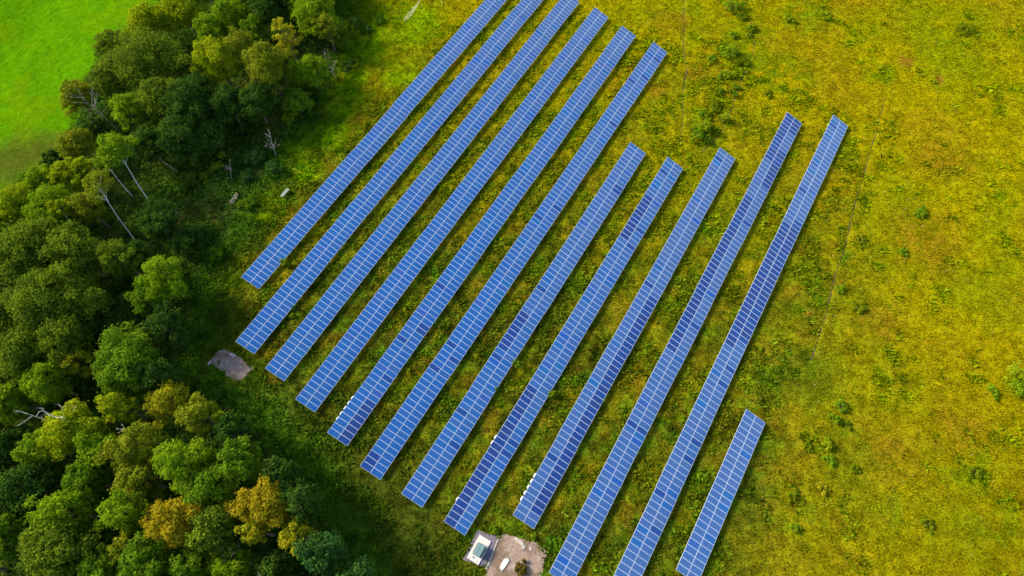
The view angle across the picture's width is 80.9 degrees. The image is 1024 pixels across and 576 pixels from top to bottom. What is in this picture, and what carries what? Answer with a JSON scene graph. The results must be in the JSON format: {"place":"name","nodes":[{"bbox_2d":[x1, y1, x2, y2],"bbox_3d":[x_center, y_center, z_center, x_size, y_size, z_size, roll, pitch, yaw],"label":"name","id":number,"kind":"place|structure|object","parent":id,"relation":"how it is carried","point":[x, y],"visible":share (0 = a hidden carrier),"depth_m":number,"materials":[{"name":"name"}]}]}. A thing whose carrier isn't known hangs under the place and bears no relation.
{"place":"outdoors","nodes":[
{"label":"outdoors","id":0,"kind":"place"},
{"bbox_2d":[0,0,154,185],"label":"short grass","id":1,"kind":"structure","parent":0,"point":[45,70],"depth_m":146.65,"materials":[{"name":"green plant"}]},
{"bbox_2d":[0,0,1023,575],"bbox_3d":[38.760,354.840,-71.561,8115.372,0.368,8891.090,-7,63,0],"label":"ground","id":2,"kind":"structure","parent":0,"point":[20,82],"depth_m":111.45,"materials":[{"name":"green plant"}]},
{"bbox_2d":[0,509,33,563],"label":"tree","id":3,"kind":"object","parent":2,"relation":"on","point":[7,536],"visible":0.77,"depth_m":87.99,"materials":[{"name":"green plant"}]},
{"bbox_2d":[0,180,36,225],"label":"tree","id":4,"kind":"object","parent":2,"relation":"on","point":[12,201],"visible":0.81,"depth_m":116.57,"materials":[{"name":"green plant"}]},
{"bbox_2d":[0,420,37,471],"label":"tree","id":5,"kind":"object","parent":2,"relation":"on","point":[10,436],"visible":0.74,"depth_m":95.64,"materials":[{"name":"green plant"}]},
{"bbox_2d":[0,378,41,425],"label":"tree","id":6,"kind":"object","parent":2,"relation":"on","point":[15,400],"visible":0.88,"depth_m":97.71,"materials":[{"name":"green plant"}]},
{"bbox_2d":[0,326,57,392],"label":"tree","id":7,"kind":"object","parent":2,"relation":"on","point":[19,353],"visible":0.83,"depth_m":98.70,"materials":[{"name":"green plant"}]},
{"bbox_2d":[0,459,60,519],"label":"tree","id":8,"kind":"object","parent":2,"relation":"on","point":[23,476],"visible":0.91,"depth_m":90.47,"materials":[{"name":"green plant"}]},
{"bbox_2d":[0,214,61,288],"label":"tree","id":9,"kind":"object","parent":2,"relation":"on","point":[18,251],"visible":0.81,"depth_m":105.66,"materials":[{"name":"green plant"}]},
{"bbox_2d":[17,163,57,192],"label":"tree","id":10,"kind":"object","parent":2,"relation":"on","point":[37,176],"visible":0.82,"depth_m":120.02,"materials":[{"name":"green plant"}]},
{"bbox_2d":[10,427,73,466],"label":"tree","id":11,"kind":"object","parent":2,"relation":"on","point":[27,443],"visible":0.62,"depth_m":93.18,"materials":[{"name":"green plant"}]},
{"bbox_2d":[0,259,90,339],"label":"tree","id":12,"kind":"object","parent":2,"relation":"on","point":[33,298],"visible":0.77,"depth_m":101.07,"materials":[{"name":"green plant"}]},
{"bbox_2d":[16,361,78,407],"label":"tree","id":13,"kind":"object","parent":2,"relation":"on","point":[36,385],"visible":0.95,"depth_m":97.97,"materials":[{"name":"green plant"}]},
{"bbox_2d":[20,182,75,227],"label":"tree","id":14,"kind":"object","parent":2,"relation":"on","point":[37,206],"visible":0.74,"depth_m":114.07,"materials":[{"name":"green plant"}]},
{"bbox_2d":[15,515,104,575],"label":"tree","id":15,"kind":"object","parent":2,"relation":"on","point":[49,551],"visible":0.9,"depth_m":84.73,"materials":[{"name":"green plant"}]},
{"bbox_2d":[21,485,103,533],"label":"tree","id":16,"kind":"object","parent":2,"relation":"on","point":[49,505],"visible":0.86,"depth_m":87.59,"materials":[{"name":"green plant"}]},
{"bbox_2d":[30,313,95,374],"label":"tree","id":17,"kind":"object","parent":2,"relation":"on","point":[63,336],"visible":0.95,"depth_m":100.29,"materials":[{"name":"green plant"}]},
{"bbox_2d":[46,161,85,193],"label":"tree","id":18,"kind":"object","parent":2,"relation":"on","point":[56,170],"visible":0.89,"depth_m":120.23,"materials":[{"name":"green plant"}]},
{"bbox_2d":[35,397,108,461],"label":"tree","id":19,"kind":"object","parent":2,"relation":"on","point":[54,429],"visible":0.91,"depth_m":92.84,"materials":[{"name":"green plant"}]},
{"bbox_2d":[35,218,109,279],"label":"tree","id":20,"kind":"object","parent":2,"relation":"on","point":[75,245],"visible":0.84,"depth_m":106.94,"materials":[{"name":"green plant"}]},
{"bbox_2d":[55,350,96,378],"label":"tree","id":21,"kind":"object","parent":2,"relation":"on","point":[81,356],"visible":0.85,"depth_m":100.92,"materials":[{"name":"green plant"}]},
{"bbox_2d":[52,126,100,160],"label":"tree","id":22,"kind":"object","parent":2,"relation":"on","point":[71,143],"visible":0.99,"depth_m":124.29,"materials":[{"name":"green plant"}]},
{"bbox_2d":[57,78,97,118],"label":"tree","id":23,"kind":"object","parent":2,"relation":"on","point":[73,86],"visible":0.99,"depth_m":129.57,"materials":[{"name":"green plant"}]},
{"bbox_2d":[64,155,103,186],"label":"tree","id":24,"kind":"object","parent":2,"relation":"on","point":[75,162],"visible":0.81,"depth_m":120.18,"materials":[{"name":"green plant"}]},
{"bbox_2d":[56,270,113,328],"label":"tree","id":25,"kind":"object","parent":2,"relation":"on","point":[87,295],"visible":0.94,"depth_m":103.31,"materials":[{"name":"green plant"}]},
{"bbox_2d":[63,190,110,228],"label":"tree","id":26,"kind":"object","parent":2,"relation":"on","point":[86,215],"visible":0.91,"depth_m":115.02,"materials":[{"name":"green plant"}]},
{"bbox_2d":[61,457,113,510],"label":"tree","id":27,"kind":"object","parent":2,"relation":"on","point":[79,474],"visible":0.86,"depth_m":90.78,"materials":[{"name":"green plant"}]},
{"bbox_2d":[75,112,111,138],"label":"tree","id":28,"kind":"object","parent":2,"relation":"on","point":[96,125],"visible":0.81,"depth_m":127.19,"materials":[{"name":"green plant"}]},
{"bbox_2d":[72,419,118,469],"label":"tree","id":29,"kind":"object","parent":2,"relation":"on","point":[88,448],"visible":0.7,"depth_m":91.36,"materials":[{"name":"green plant"}]},
{"bbox_2d":[75,542,119,575],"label":"tree","id":30,"kind":"object","parent":2,"relation":"on","point":[100,566],"visible":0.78,"depth_m":84.65,"materials":[{"name":"green plant"}]},
{"bbox_2d":[81,167,133,237],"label":"birch tree","id":31,"kind":"object","parent":2,"relation":"on","point":[98,181],"visible":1,"depth_m":113.28,"materials":[{"name":"green plant"}]},
{"bbox_2d":[87,61,132,97],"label":"tree","id":32,"kind":"object","parent":2,"relation":"on","point":[103,81],"visible":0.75,"depth_m":130.16,"materials":[{"name":"green plant"}]},
{"bbox_2d":[92,27,130,62],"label":"tree","id":33,"kind":"object","parent":2,"relation":"on","point":[107,39],"visible":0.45,"depth_m":132.64,"materials":[{"name":"green plant"}]},
{"bbox_2d":[89,292,143,337],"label":"tree","id":34,"kind":"object","parent":2,"relation":"on","point":[122,311],"visible":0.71,"depth_m":106.23,"materials":[{"name":"green plant"}]},
{"bbox_2d":[93,238,142,280],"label":"tree","id":35,"kind":"object","parent":2,"relation":"on","point":[111,256],"visible":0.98,"depth_m":107.83,"materials":[{"name":"green plant"}]},
{"bbox_2d":[93,390,148,423],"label":"tree","id":36,"kind":"object","parent":2,"relation":"on","point":[113,407],"visible":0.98,"depth_m":95.48,"materials":[{"name":"green plant"}]},
{"bbox_2d":[95,131,147,198],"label":"birch tree","id":37,"kind":"object","parent":2,"relation":"on","point":[116,144],"visible":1,"depth_m":116.64,"materials":[{"name":"green plant"}]},
{"bbox_2d":[92,484,155,534],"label":"tree","id":38,"kind":"object","parent":2,"relation":"on","point":[119,505],"visible":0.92,"depth_m":87.10,"materials":[{"name":"green plant"}]},
{"bbox_2d":[107,90,145,130],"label":"tree","id":39,"kind":"object","parent":2,"relation":"on","point":[123,117],"visible":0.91,"depth_m":125.08,"materials":[{"name":"green plant"}]},
{"bbox_2d":[89,320,164,405],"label":"tree","id":40,"kind":"object","parent":2,"relation":"on","point":[118,354],"visible":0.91,"depth_m":96.95,"materials":[{"name":"green plant"}]},
{"bbox_2d":[91,419,170,475],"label":"tree","id":41,"kind":"object","parent":2,"relation":"on","point":[139,435],"visible":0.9,"depth_m":90.93,"materials":[{"name":"green plant"}]},
{"bbox_2d":[107,455,168,506],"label":"tree","id":42,"kind":"object","parent":2,"relation":"on","point":[133,477],"visible":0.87,"depth_m":89.52,"materials":[{"name":"green plant"}]},
{"bbox_2d":[122,238,153,269],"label":"tree","id":43,"kind":"object","parent":2,"relation":"on","point":[142,247],"visible":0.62,"depth_m":112.71,"materials":[{"name":"green plant"}]},
{"bbox_2d":[98,24,190,92],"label":"tree","id":44,"kind":"object","parent":2,"relation":"on","point":[132,55],"visible":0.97,"depth_m":127.05,"materials":[{"name":"green plant"}]},
{"bbox_2d":[124,286,167,316],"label":"tree","id":45,"kind":"object","parent":2,"relation":"on","point":[137,299],"visible":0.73,"depth_m":105.24,"materials":[{"name":"green plant"}]},
{"bbox_2d":[115,527,178,575],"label":"tree","id":46,"kind":"object","parent":2,"relation":"on","point":[138,553],"visible":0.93,"depth_m":84.19,"materials":[{"name":"green plant"}]},
{"bbox_2d":[120,1,175,35],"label":"tree","id":47,"kind":"object","parent":2,"relation":"on","point":[145,14],"visible":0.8,"depth_m":138.03,"materials":[{"name":"green plant"}]},
{"bbox_2d":[125,121,170,164],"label":"tree","id":48,"kind":"object","parent":2,"relation":"on","point":[144,132],"visible":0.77,"depth_m":122.98,"materials":[{"name":"green plant"}]},
{"bbox_2d":[133,195,180,244],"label":"tree","id":49,"kind":"object","parent":2,"relation":"on","point":[155,219],"visible":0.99,"depth_m":114.21,"materials":[{"name":"green plant"}]},
{"bbox_2d":[131,357,183,393],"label":"tree","id":50,"kind":"object","parent":2,"relation":"on","point":[146,375],"visible":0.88,"depth_m":96.92,"materials":[{"name":"green plant"}]},
{"bbox_2d":[134,73,182,125],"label":"tree","id":51,"kind":"object","parent":2,"relation":"on","point":[148,99],"visible":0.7,"depth_m":124.62,"materials":[{"name":"green plant"}]},
{"bbox_2d":[132,255,188,303],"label":"tree","id":52,"kind":"object","parent":2,"relation":"on","point":[164,275],"visible":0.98,"depth_m":105.15,"materials":[{"name":"green plant"}]},
{"bbox_2d":[141,299,190,347],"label":"tree","id":53,"kind":"object","parent":2,"relation":"on","point":[157,324],"visible":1,"depth_m":103.25,"materials":[{"name":"green plant"}]},
{"bbox_2d":[142,377,190,425],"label":"tree","id":54,"kind":"object","parent":2,"relation":"on","point":[163,397],"visible":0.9,"depth_m":96.36,"materials":[{"name":"green plant"}]},
{"bbox_2d":[139,496,206,549],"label":"tree","id":55,"kind":"object","parent":2,"relation":"on","point":[167,530],"visible":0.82,"depth_m":85.42,"materials":[{"name":"yellow plant"}]},
{"bbox_2d":[0,0,346,575],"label":"undergrowth","id":56,"kind":"object","parent":2,"relation":"on","point":[200,296],"visible":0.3,"depth_m":123.10,"materials":[{"name":"green plant"}]},
{"bbox_2d":[152,113,202,162],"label":"tree","id":57,"kind":"object","parent":2,"relation":"on","point":[170,133],"visible":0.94,"depth_m":122.13,"materials":[{"name":"green plant"}]},
{"bbox_2d":[160,0,202,34],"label":"tree","id":58,"kind":"object","parent":2,"relation":"on","point":[181,15],"visible":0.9,"depth_m":139.01,"materials":[{"name":"green plant"}]},
{"bbox_2d":[161,224,202,255],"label":"tree","id":59,"kind":"object","parent":2,"relation":"on","point":[179,236],"visible":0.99,"depth_m":114.70,"materials":[{"name":"green plant"}]},
{"bbox_2d":[151,436,217,494],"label":"tree","id":60,"kind":"object","parent":2,"relation":"on","point":[175,460],"visible":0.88,"depth_m":88.66,"materials":[{"name":"green plant"}]},
{"bbox_2d":[158,72,216,127],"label":"tree","id":61,"kind":"object","parent":2,"relation":"on","point":[185,98],"visible":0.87,"depth_m":123.07,"materials":[{"name":"green plant"}]},
{"bbox_2d":[167,544,215,575],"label":"tree","id":62,"kind":"object","parent":2,"relation":"on","point":[186,567],"visible":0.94,"depth_m":85.09,"materials":[{"name":"green plant"}]},
{"bbox_2d":[174,391,230,437],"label":"tree","id":63,"kind":"object","parent":2,"relation":"on","point":[194,411],"visible":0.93,"depth_m":93.28,"materials":[{"name":"green plant"}]},
{"bbox_2d":[192,11,225,41],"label":"tree","id":64,"kind":"object","parent":2,"relation":"on","point":[201,24],"visible":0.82,"depth_m":134.22,"materials":[{"name":"green plant"}]},
{"bbox_2d":[193,111,227,154],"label":"tree","id":65,"kind":"object","parent":2,"relation":"on","point":[210,125],"visible":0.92,"depth_m":124.47,"materials":[{"name":"green plant"}]},
{"bbox_2d":[177,461,246,512],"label":"tree","id":66,"kind":"object","parent":2,"relation":"on","point":[204,493],"visible":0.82,"depth_m":87.00,"materials":[{"name":"green plant"}]},
{"bbox_2d":[184,500,241,562],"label":"tree","id":67,"kind":"object","parent":2,"relation":"on","point":[208,524],"visible":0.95,"depth_m":85.48,"materials":[{"name":"green plant"}]},
{"bbox_2d":[189,35,243,86],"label":"tree","id":68,"kind":"object","parent":2,"relation":"on","point":[204,56],"visible":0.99,"depth_m":127.53,"materials":[{"name":"green plant"}]},
{"bbox_2d":[206,82,244,126],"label":"tree","id":69,"kind":"object","parent":2,"relation":"on","point":[223,96],"visible":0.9,"depth_m":124.92,"materials":[{"name":"green plant"}]},
{"bbox_2d":[208,541,250,575],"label":"tree","id":70,"kind":"object","parent":2,"relation":"on","point":[222,567],"visible":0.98,"depth_m":86.28,"materials":[{"name":"green plant"}]},
{"bbox_2d":[210,0,249,35],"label":"tree","id":71,"kind":"object","parent":2,"relation":"on","point":[227,13],"visible":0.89,"depth_m":137.55,"materials":[{"name":"green plant"}]},
{"bbox_2d":[204,409,257,456],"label":"tree","id":72,"kind":"object","parent":2,"relation":"on","point":[226,428],"visible":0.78,"depth_m":93.08,"materials":[{"name":"green plant"}]},
{"bbox_2d":[211,349,252,380],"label":"bare soil patch","id":73,"kind":"object","parent":2,"relation":"on","point":[232,365],"visible":0.95,"depth_m":107.17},
{"bbox_2d":[212,434,263,490],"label":"tree","id":74,"kind":"object","parent":2,"relation":"on","point":[235,459],"visible":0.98,"depth_m":89.19,"materials":[{"name":"green plant"}]},
{"bbox_2d":[222,26,258,71],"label":"tree","id":75,"kind":"object","parent":2,"relation":"on","point":[235,40],"visible":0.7,"depth_m":129.16,"materials":[{"name":"green plant"}]},
{"bbox_2d":[239,13,267,41],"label":"tree","id":76,"kind":"object","parent":2,"relation":"on","point":[256,28],"visible":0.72,"depth_m":136.63,"materials":[{"name":"green plant"}]},
{"bbox_2d":[234,519,274,545],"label":"tree","id":77,"kind":"object","parent":2,"relation":"on","point":[254,534],"visible":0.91,"depth_m":85.82,"materials":[{"name":"yellow plant"}]},
{"bbox_2d":[234,79,280,124],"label":"tree","id":78,"kind":"object","parent":2,"relation":"on","point":[252,102],"visible":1,"depth_m":125.53,"materials":[{"name":"green plant"}]},
{"bbox_2d":[222,473,300,530],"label":"tree","id":79,"kind":"object","parent":2,"relation":"on","point":[258,501],"visible":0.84,"depth_m":85.90,"materials":[{"name":"yellow plant"}]},
{"bbox_2d":[241,40,297,96],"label":"tree","id":80,"kind":"object","parent":2,"relation":"on","point":[260,67],"visible":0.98,"depth_m":126.35,"materials":[{"name":"green plant"}]},
{"bbox_2d":[245,0,295,30],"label":"tree","id":81,"kind":"object","parent":2,"relation":"on","point":[271,10],"visible":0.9,"depth_m":138.43,"materials":[{"name":"green plant"}]},
{"bbox_2d":[251,547,294,575],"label":"tree","id":82,"kind":"object","parent":2,"relation":"on","point":[280,557],"visible":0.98,"depth_m":86.81,"materials":[{"name":"green plant"}]},
{"bbox_2d":[255,455,299,497],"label":"tree","id":83,"kind":"object","parent":2,"relation":"on","point":[284,467],"visible":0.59,"depth_m":89.36,"materials":[{"name":"green plant"}]},
{"bbox_2d":[271,17,303,61],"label":"tree","id":84,"kind":"object","parent":2,"relation":"on","point":[288,39],"visible":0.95,"depth_m":130.93,"materials":[{"name":"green plant"}]},
{"bbox_2d":[279,87,314,115],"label":"tree","id":85,"kind":"object","parent":2,"relation":"on","point":[293,100],"visible":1,"depth_m":129.41,"materials":[{"name":"green plant"}]},
{"bbox_2d":[276,514,318,555],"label":"tree","id":86,"kind":"object","parent":2,"relation":"on","point":[287,536],"visible":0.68,"depth_m":85.30,"materials":[{"name":"yellow plant"}]},
{"bbox_2d":[277,476,321,525],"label":"tree","id":87,"kind":"object","parent":2,"relation":"on","point":[298,497],"visible":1,"depth_m":87.19,"materials":[{"name":"green plant"}]},
{"bbox_2d":[285,52,331,88],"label":"tree","id":88,"kind":"object","parent":2,"relation":"on","point":[307,67],"visible":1,"depth_m":130.49,"materials":[{"name":"green plant"}]},
{"bbox_2d":[288,0,339,35],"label":"tree","id":89,"kind":"object","parent":2,"relation":"on","point":[305,11],"visible":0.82,"depth_m":136.00,"materials":[{"name":"green plant"}]},
{"bbox_2d":[290,529,348,575],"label":"tree","id":90,"kind":"object","parent":2,"relation":"on","point":[324,542],"visible":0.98,"depth_m":83.34,"materials":[{"name":"green plant"}]},
{"bbox_2d":[311,12,339,51],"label":"tree","id":91,"kind":"object","parent":2,"relation":"on","point":[325,30],"visible":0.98,"depth_m":135.46,"materials":[{"name":"green plant"}]},
{"bbox_2d":[336,555,373,575],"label":"tree","id":92,"kind":"object","parent":2,"relation":"on","point":[360,569],"visible":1,"depth_m":82.78,"materials":[{"name":"green plant"}]},
{"bbox_2d":[241,0,505,288],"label":"solar panel row","id":93,"kind":"object","parent":2,"relation":"on","point":[360,155],"visible":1,"depth_m":126.16,"materials":[{"name":"blue glass"}]},
{"bbox_2d":[235,0,542,353],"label":"solar panel row","id":94,"kind":"object","parent":2,"relation":"on","point":[481,60],"visible":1,"depth_m":121.63,"materials":[{"name":"blue glass"}]},
{"bbox_2d":[265,0,578,380],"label":"solar panel row","id":95,"kind":"object","parent":2,"relation":"on","point":[508,76],"visible":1,"depth_m":119.44,"materials":[{"name":"blue glass"}]},
{"bbox_2d":[296,8,607,411],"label":"solar panel row","id":96,"kind":"object","parent":2,"relation":"on","point":[416,257],"visible":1,"depth_m":116.66,"materials":[{"name":"blue glass"}]},
{"bbox_2d":[327,26,634,445],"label":"solar panel row","id":97,"kind":"object","parent":2,"relation":"on","point":[610,55],"visible":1,"depth_m":113.54,"materials":[{"name":"blue glass"}]},
{"bbox_2d":[360,42,666,479],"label":"solar panel row","id":98,"kind":"object","parent":2,"relation":"on","point":[542,221],"visible":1,"depth_m":110.62,"materials":[{"name":"blue glass"}]},
{"bbox_2d":[487,534,547,575],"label":"bare soil patch","id":99,"kind":"object","parent":2,"relation":"on","point":[508,546],"visible":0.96,"depth_m":90.53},
{"bbox_2d":[21,0,1023,575],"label":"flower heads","id":100,"kind":"object","parent":2,"relation":"on","point":[723,210],"visible":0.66,"depth_m":111.55,"materials":[{"name":"yellow plant"}]},
{"bbox_2d":[401,142,645,506],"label":"solar panel row","id":101,"kind":"object","parent":2,"relation":"on","point":[618,181],"visible":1,"depth_m":105.29,"materials":[{"name":"blue glass"}]},
{"bbox_2d":[444,157,682,534],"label":"solar panel row","id":102,"kind":"object","parent":2,"relation":"on","point":[640,219],"visible":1,"depth_m":103.06,"materials":[{"name":"blue glass"}]},
{"bbox_2d":[513,148,734,528],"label":"solar panel row","id":103,"kind":"object","parent":2,"relation":"on","point":[567,440],"visible":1,"depth_m":103.03,"materials":[{"name":"blue glass"}]},
{"bbox_2d":[549,112,801,575],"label":"solar panel row","id":104,"kind":"object","parent":2,"relation":"on","point":[618,463],"visible":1,"depth_m":101.32,"materials":[{"name":"blue glass"}]},
{"bbox_2d":[676,409,764,575],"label":"solar panel row","id":105,"kind":"object","parent":2,"relation":"on","point":[709,522],"visible":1,"depth_m":91.49,"materials":[{"name":"blue glass"}]},
{"bbox_2d":[614,115,847,575],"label":"solar panel row","id":106,"kind":"object","parent":2,"relation":"on","point":[707,399],"visible":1,"depth_m":100.75,"materials":[{"name":"blue glass"}]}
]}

